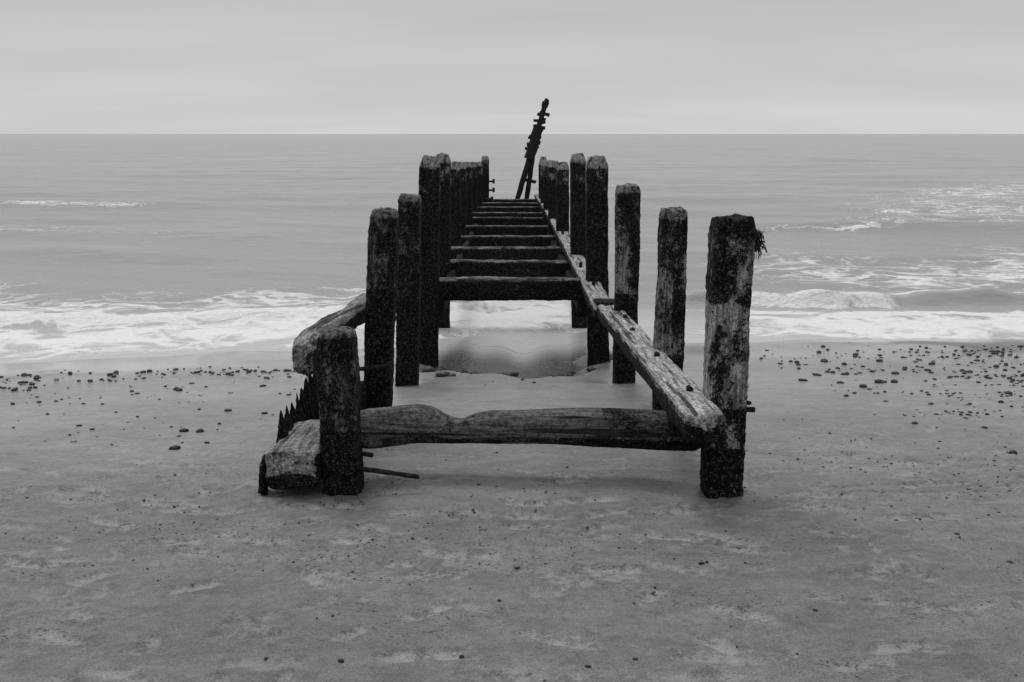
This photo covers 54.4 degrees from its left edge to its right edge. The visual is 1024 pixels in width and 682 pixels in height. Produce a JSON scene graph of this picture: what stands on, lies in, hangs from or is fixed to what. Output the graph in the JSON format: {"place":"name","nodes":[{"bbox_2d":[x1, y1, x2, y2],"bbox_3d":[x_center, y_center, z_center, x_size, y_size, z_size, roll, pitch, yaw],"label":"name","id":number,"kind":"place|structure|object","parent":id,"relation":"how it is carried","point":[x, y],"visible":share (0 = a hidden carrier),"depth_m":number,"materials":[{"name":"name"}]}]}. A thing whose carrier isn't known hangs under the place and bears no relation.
{"place":"outdoors","nodes":[
{"label":"outdoors","id":0,"kind":"place"},
{"bbox_2d":[0,338,1023,681],"bbox_3d":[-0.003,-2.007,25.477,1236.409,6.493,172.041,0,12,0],"label":"sand beach","id":1,"kind":"structure","parent":0,"point":[90,600],"depth_m":4.02,"materials":[{"name":"grey sand"}]},
{"bbox_2d":[276,411,288,442],"bbox_3d":[-1.095,0.558,4.799,0.062,0.479,0.128,-2,16,1],"label":"plank stub","id":2,"kind":"object","parent":1,"relation":"on","point":[282,433],"visible":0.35,"depth_m":4.73,"materials":[{"name":"black wood"}]},
{"bbox_2d":[284,405,293,431],"bbox_3d":[-1.098,0.537,4.938,0.065,0.462,0.125,-2,16,1],"label":"plank stub","id":3,"kind":"object","parent":1,"relation":"on","point":[289,421],"visible":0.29,"depth_m":4.87,"materials":[{"name":"black wood"}]},
{"bbox_2d":[265,419,321,489],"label":"sill beam","id":4,"kind":"structure","parent":1,"relation":"on","point":[293,459],"depth_m":4.49,"materials":[{"name":"grey wood"}]},
{"bbox_2d":[258,454,267,494],"bbox_3d":[-1.132,0.611,4.548,0.038,0.187,0.102,2,-10,0],"label":"sill cleat","id":5,"kind":"object","parent":4,"relation":"attached to","point":[263,488],"visible":0.69,"depth_m":4.51,"materials":[{"name":"black wood"}]},
{"bbox_2d":[290,402,299,423],"bbox_3d":[-1.103,0.516,5.076,0.059,0.436,0.126,-2,16,1],"label":"plank stub","id":6,"kind":"object","parent":1,"relation":"on","point":[294,416],"visible":0.26,"depth_m":5.01,"materials":[{"name":"black wood"}]},
{"bbox_2d":[295,393,304,421],"bbox_3d":[-1.109,0.482,5.214,0.059,0.446,0.125,-2,16,1],"label":"plank stub","id":7,"kind":"object","parent":1,"relation":"on","point":[299,412],"visible":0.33,"depth_m":5.16,"materials":[{"name":"black wood"}]},
{"bbox_2d":[299,388,309,420],"bbox_3d":[-1.114,0.459,5.351,0.062,0.441,0.123,-2,16,1],"label":"plank stub","id":8,"kind":"object","parent":1,"relation":"on","point":[304,405],"visible":0.35,"depth_m":5.29,"materials":[{"name":"black wood"}]},
{"bbox_2d":[303,377,314,419],"bbox_3d":[-1.119,0.418,5.484,0.060,0.463,0.125,-2,16,1],"label":"plank stub","id":9,"kind":"object","parent":1,"relation":"on","point":[308,395],"visible":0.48,"depth_m":5.42,"materials":[{"name":"black wood"}]},
{"bbox_2d":[308,374,318,419],"bbox_3d":[-1.123,0.397,5.625,0.063,0.445,0.125,-2,16,1],"label":"plank stub","id":10,"kind":"object","parent":1,"relation":"on","point":[314,392],"visible":0.26,"depth_m":5.58,"materials":[{"name":"black wood"}]},
{"bbox_2d":[313,372,318,400],"bbox_3d":[-1.127,0.381,5.763,0.059,0.422,0.128,-2,16,1],"label":"plank stub","id":11,"kind":"object","parent":1,"relation":"on","point":[314,379],"visible":0.19,"depth_m":5.70,"materials":[{"name":"black wood"}]},
{"bbox_2d":[316,326,363,495],"bbox_3d":[-0.790,0.560,4.642,0.187,1.277,0.186,0,12,0],"label":"post","id":12,"kind":"object","parent":1,"relation":"on","point":[338,382],"visible":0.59,"depth_m":4.52,"materials":[{"name":"black wood"}]},
{"bbox_2d":[361,451,373,457],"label":"tie rod stub","id":13,"kind":"object","parent":12,"relation":"attached to","point":[367,454],"visible":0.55,"depth_m":4.67,"materials":[{"name":"metal"}]},
{"bbox_2d":[359,466,419,478],"bbox_3d":[-0.587,0.604,4.590,0.335,0.025,0.026,6,13,10],"label":"tie rod","id":14,"kind":"object","parent":12,"relation":"attached to","point":[385,472],"visible":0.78,"depth_m":4.58,"materials":[{"name":"metal"}]},
{"bbox_2d":[364,207,398,408],"bbox_3d":[-0.790,0.112,5.948,0.181,1.819,0.178,3,12,-1],"label":"post","id":15,"kind":"object","parent":1,"relation":"on","point":[382,267],"visible":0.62,"depth_m":5.80,"materials":[{"name":"black wood"}]},
{"bbox_2d":[292,293,365,374],"bbox_3d":[-0.972,-0.070,5.630,0.142,0.204,1.682,1,10,3],"label":"rail","id":16,"kind":"object","parent":15,"relation":"attached to","point":[351,314],"visible":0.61,"depth_m":5.01,"materials":[{"name":"grey wood"}]},
{"bbox_2d":[360,381,366,409],"bbox_3d":[-0.897,0.415,5.525,0.068,0.237,0.875,0,10,1],"label":"side plank","id":17,"kind":"object","parent":15,"relation":"attached to","point":[363,402],"visible":0.11,"depth_m":5.82,"materials":[{"name":"black wood"}]},
{"bbox_2d":[386,361,390,379],"bbox_3d":[-0.718,0.172,5.791,0.029,0.108,0.028,3,6,0],"label":"strap pin","id":18,"kind":"object","parent":15,"relation":"attached to","point":[388,372],"visible":1,"depth_m":5.78,"materials":[{"name":"metal"}]},
{"bbox_2d":[360,364,391,370],"bbox_3d":[-0.818,0.156,5.804,0.240,0.028,0.028,-6,11,6],"label":"strap bolt","id":19,"kind":"object","parent":18,"relation":"attached to","point":[372,367],"visible":0.66,"depth_m":5.79,"materials":[{"name":"metal"}]},
{"bbox_2d":[395,193,421,385],"bbox_3d":[-0.829,-0.155,7.945,0.198,2.032,0.193,2,12,0],"label":"post","id":20,"kind":"object","parent":1,"relation":"on","point":[408,324],"visible":0.73,"depth_m":7.81,"materials":[{"name":"black wood"}]},
{"bbox_2d":[418,155,440,367],"bbox_3d":[-0.838,-0.552,10.048,0.223,2.606,0.219,1,12,0],"label":"post","id":21,"kind":"object","parent":1,"relation":"on","point":[429,182],"visible":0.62,"depth_m":9.90,"materials":[{"name":"black wood"}]},
{"bbox_2d":[436,152,450,327],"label":"post","id":22,"kind":"object","parent":1,"relation":"on","point":[445,226],"visible":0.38,"depth_m":12.19,"materials":[{"name":"black wood"}]},
{"bbox_2d":[439,223,477,315],"bbox_3d":[-0.765,-2.080,19.483,0.114,0.223,19.035,0,10,0],"label":"waling","id":23,"kind":"object","parent":22,"relation":"attached to","point":[443,304],"visible":0.2,"depth_m":12.01,"materials":[{"name":"black wood"}]},
{"bbox_2d":[466,225,547,235],"bbox_3d":[-0.052,-2.120,19.072,1.797,0.196,0.233,0,12,0],"label":"crossbeam","id":24,"kind":"object","parent":23,"relation":"attached to","point":[526,230],"visible":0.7,"depth_m":18.97,"materials":[{"name":"black wood"}]},
{"bbox_2d":[473,212,542,216],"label":"crossbeam","id":25,"kind":"object","parent":23,"relation":"attached to","point":[507,214],"visible":0.46,"depth_m":23.17,"materials":[{"name":"black wood"}]},
{"bbox_2d":[450,246,566,259],"bbox_3d":[-0.052,-1.294,14.739,1.789,0.218,0.241,0,12,0],"label":"crossbeam","id":26,"kind":"object","parent":23,"relation":"attached to","point":[515,252],"visible":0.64,"depth_m":14.63,"materials":[{"name":"black wood"}]},
{"bbox_2d":[461,235,555,246],"bbox_3d":[-0.050,-1.711,17.101,1.789,0.212,0.235,0,12,1],"label":"crossbeam","id":27,"kind":"object","parent":23,"relation":"attached to","point":[509,240],"visible":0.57,"depth_m":16.99,"materials":[{"name":"black wood"}]},
{"bbox_2d":[477,206,539,211],"bbox_3d":[-0.050,-3.317,25.259,1.788,0.195,0.236,0,12,0],"label":"crossbeam","id":28,"kind":"object","parent":23,"relation":"on","point":[506,209],"visible":0.59,"depth_m":25.15,"materials":[{"name":"black wood"}]},
{"bbox_2d":[450,259,570,276],"bbox_3d":[-0.049,-0.922,12.616,1.789,0.217,0.238,0,12,1],"label":"crossbeam","id":29,"kind":"object","parent":23,"relation":"attached to","point":[509,268],"visible":0.68,"depth_m":12.51,"materials":[{"name":"black wood"}]},
{"bbox_2d":[439,277,582,300],"bbox_3d":[-0.052,-0.537,10.266,1.787,0.241,0.238,0,12,-1],"label":"crossbeam","id":30,"kind":"object","parent":23,"relation":"on","point":[505,288],"visible":0.73,"depth_m":10.16,"materials":[{"name":"black wood"}]},
{"bbox_2d":[483,202,538,206],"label":"crossbeam","id":31,"kind":"object","parent":23,"relation":"on","point":[513,204],"visible":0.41,"depth_m":27.10,"materials":[{"name":"black wood"}]},
{"bbox_2d":[450,161,460,245],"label":"post","id":32,"kind":"object","parent":1,"relation":"on","point":[455,192],"visible":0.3,"depth_m":15.40,"materials":[{"name":"black wood"}]},
{"bbox_2d":[465,162,472,224],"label":"post","id":33,"kind":"object","parent":1,"relation":"on","point":[469,203],"visible":0.28,"depth_m":20.83,"materials":[{"name":"black wood"}]},
{"bbox_2d":[471,162,476,211],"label":"post","id":34,"kind":"object","parent":1,"relation":"on","point":[474,177],"visible":0.19,"depth_m":23.55,"materials":[{"name":"black wood"}]},
{"bbox_2d":[476,162,482,205],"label":"post","id":35,"kind":"object","parent":1,"relation":"on","point":[479,184],"visible":0.27,"depth_m":26.22,"materials":[{"name":"black wood"}]},
{"bbox_2d":[481,156,488,201],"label":"post","id":36,"kind":"object","parent":1,"relation":"on","point":[485,164],"visible":0.27,"depth_m":28.63,"materials":[{"name":"black wood"}]},
{"bbox_2d":[484,199,536,201],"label":"crossbeam","id":37,"kind":"object","parent":36,"relation":"attached to","point":[514,200],"visible":0.32,"depth_m":28.77,"materials":[{"name":"black wood"}]},
{"bbox_2d":[0,345,1023,681],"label":"beach pebbles","id":38,"kind":"object","parent":1,"relation":"on","point":[572,373],"visible":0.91,"depth_m":7.90,"materials":[{"name":"stone"}]},
{"bbox_2d":[585,155,609,366],"bbox_3d":[0.863,-0.542,10.052,0.236,2.630,0.230,-2,12,0],"label":"post","id":39,"kind":"object","parent":1,"relation":"on","point":[596,207],"visible":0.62,"depth_m":9.86,"materials":[{"name":"black wood"}]},
{"bbox_2d":[612,183,640,383],"bbox_3d":[0.903,-0.203,7.935,0.204,2.086,0.192,0,12,0],"label":"post","id":40,"kind":"object","parent":1,"relation":"on","point":[627,229],"visible":0.62,"depth_m":7.76,"materials":[{"name":"black wood"}]},
{"bbox_2d":[652,206,687,409],"bbox_3d":[0.941,0.098,5.995,0.182,1.802,0.180,0,12,0],"label":"post","id":41,"kind":"object","parent":1,"relation":"on","point":[669,322],"visible":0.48,"depth_m":5.83,"materials":[{"name":"grey wood"}]},
{"bbox_2d":[700,213,756,498],"bbox_3d":[0.977,0.316,4.591,0.197,1.794,0.189,0,12,0],"label":"post","id":42,"kind":"object","parent":1,"relation":"on","point":[730,263],"visible":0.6,"depth_m":4.45,"materials":[{"name":"black wood"}]},
{"bbox_2d":[360,404,700,450],"bbox_3d":[0.054,0.416,4.806,1.751,0.216,0.170,0,12,1],"label":"landward crossbeam","id":43,"kind":"object","parent":42,"relation":"attached to","point":[383,427],"visible":0.9,"depth_m":4.74,"materials":[{"name":"grey wood"}]},
{"bbox_2d":[596,304,725,443],"bbox_3d":[0.812,0.040,6.390,0.199,0.145,4.438,0,9,0],"label":"cap rail","id":44,"kind":"object","parent":42,"relation":"attached to","point":[695,415],"visible":0.88,"depth_m":4.93,"materials":[{"name":"grey wood"}]},
{"bbox_2d":[686,385,692,391],"bbox_3d":[0.837,0.250,4.700,0.037,0.086,0.038,3,12,-1],"label":"bolt","id":45,"kind":"object","parent":44,"relation":"attached to","point":[689,388],"visible":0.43,"depth_m":4.68,"materials":[{"name":"metal"}]},
{"bbox_2d":[747,407,754,411],"bbox_3d":[1.075,0.314,4.565,0.081,0.027,0.028,1,11,24],"label":"side bolt","id":46,"kind":"object","parent":42,"relation":"attached to","point":[750,409],"visible":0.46,"depth_m":4.55,"materials":[{"name":"metal"}]},
{"bbox_2d":[752,229,767,259],"bbox_3d":[1.078,-0.412,4.366,0.077,0.151,0.172,0,12,0],"label":"seaweed clump","id":47,"kind":"object","parent":42,"relation":"attached to","point":[758,238],"visible":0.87,"depth_m":4.34,"materials":[{"name":"plant"}]},
{"bbox_2d":[0,134,1023,378],"bbox_3d":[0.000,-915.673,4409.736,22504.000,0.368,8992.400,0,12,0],"label":"sea","id":48,"kind":"structure","parent":0,"point":[144,244],"depth_m":23.57,"materials":[{"name":"liquid"}]},
{"bbox_2d":[459,161,465,234],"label":"post","id":49,"kind":"object","parent":48,"relation":"in","point":[463,195],"visible":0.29,"depth_m":18.15,"materials":[{"name":"black wood"}]},
{"bbox_2d":[515,98,549,198],"bbox_3d":[0.519,-5.335,28.974,1.152,3.389,0.350,0,12,0],"label":"leaning iron marker","id":50,"kind":"object","parent":48,"relation":"in","point":[533,143],"visible":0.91,"depth_m":28.82,"materials":[{"name":"black metal"}]},
{"bbox_2d":[538,160,541,206],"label":"post","id":51,"kind":"object","parent":48,"relation":"in","point":[539,168],"visible":0.1,"depth_m":26.20,"materials":[{"name":"black wood"}]},
{"bbox_2d":[546,224,586,316],"bbox_3d":[0.712,-2.079,19.485,0.115,0.222,19.029,0,10,0],"label":"waling","id":52,"kind":"object","parent":51,"relation":"attached to","point":[581,306],"visible":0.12,"depth_m":10.17,"materials":[{"name":"black wood"}]},
{"bbox_2d":[473,217,542,224],"bbox_3d":[-0.052,-2.572,21.427,1.782,0.198,0.236,0,12,0],"label":"crossbeam","id":53,"kind":"object","parent":52,"relation":"on","point":[508,220],"visible":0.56,"depth_m":21.32,"materials":[{"name":"black wood"}]},
{"bbox_2d":[534,194,608,321],"bbox_3d":[0.782,-2.329,19.178,0.211,0.211,21.929,0,11,0],"label":"cap rail","id":54,"kind":"object","parent":51,"relation":"attached to","point":[590,291],"visible":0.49,"depth_m":10.97,"materials":[{"name":"grey wood"}]},
{"bbox_2d":[593,298,613,305],"bbox_3d":[0.798,-0.329,8.450,0.196,0.043,0.348,0,9,-1],"label":"rail splice","id":55,"kind":"object","parent":54,"relation":"on","point":[598,301],"visible":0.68,"depth_m":8.42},
{"bbox_2d":[540,160,544,211],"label":"post","id":56,"kind":"object","parent":48,"relation":"in","point":[541,184],"visible":0.2,"depth_m":23.57,"materials":[{"name":"black wood"}]},
{"bbox_2d":[543,160,551,224],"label":"post","id":57,"kind":"object","parent":48,"relation":"in","point":[545,187],"visible":0.24,"depth_m":20.81,"materials":[{"name":"black wood"}]},
{"bbox_2d":[548,160,557,234],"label":"post","id":58,"kind":"object","parent":48,"relation":"in","point":[552,165],"visible":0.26,"depth_m":18.14,"materials":[{"name":"black wood"}]},
{"bbox_2d":[556,161,569,245],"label":"post","id":59,"kind":"object","parent":48,"relation":"in","point":[562,196],"visible":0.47,"depth_m":15.38,"materials":[{"name":"black wood"}]},
{"bbox_2d":[570,153,586,327],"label":"post","id":60,"kind":"object","parent":48,"relation":"in","point":[577,208],"visible":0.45,"depth_m":12.15,"materials":[{"name":"black wood"}]},
{"bbox_2d":[0,0,1023,133],"label":"sky","id":61,"kind":"structure","parent":0,"point":[67,66],"materials":[{"name":"grey"}]}
]}

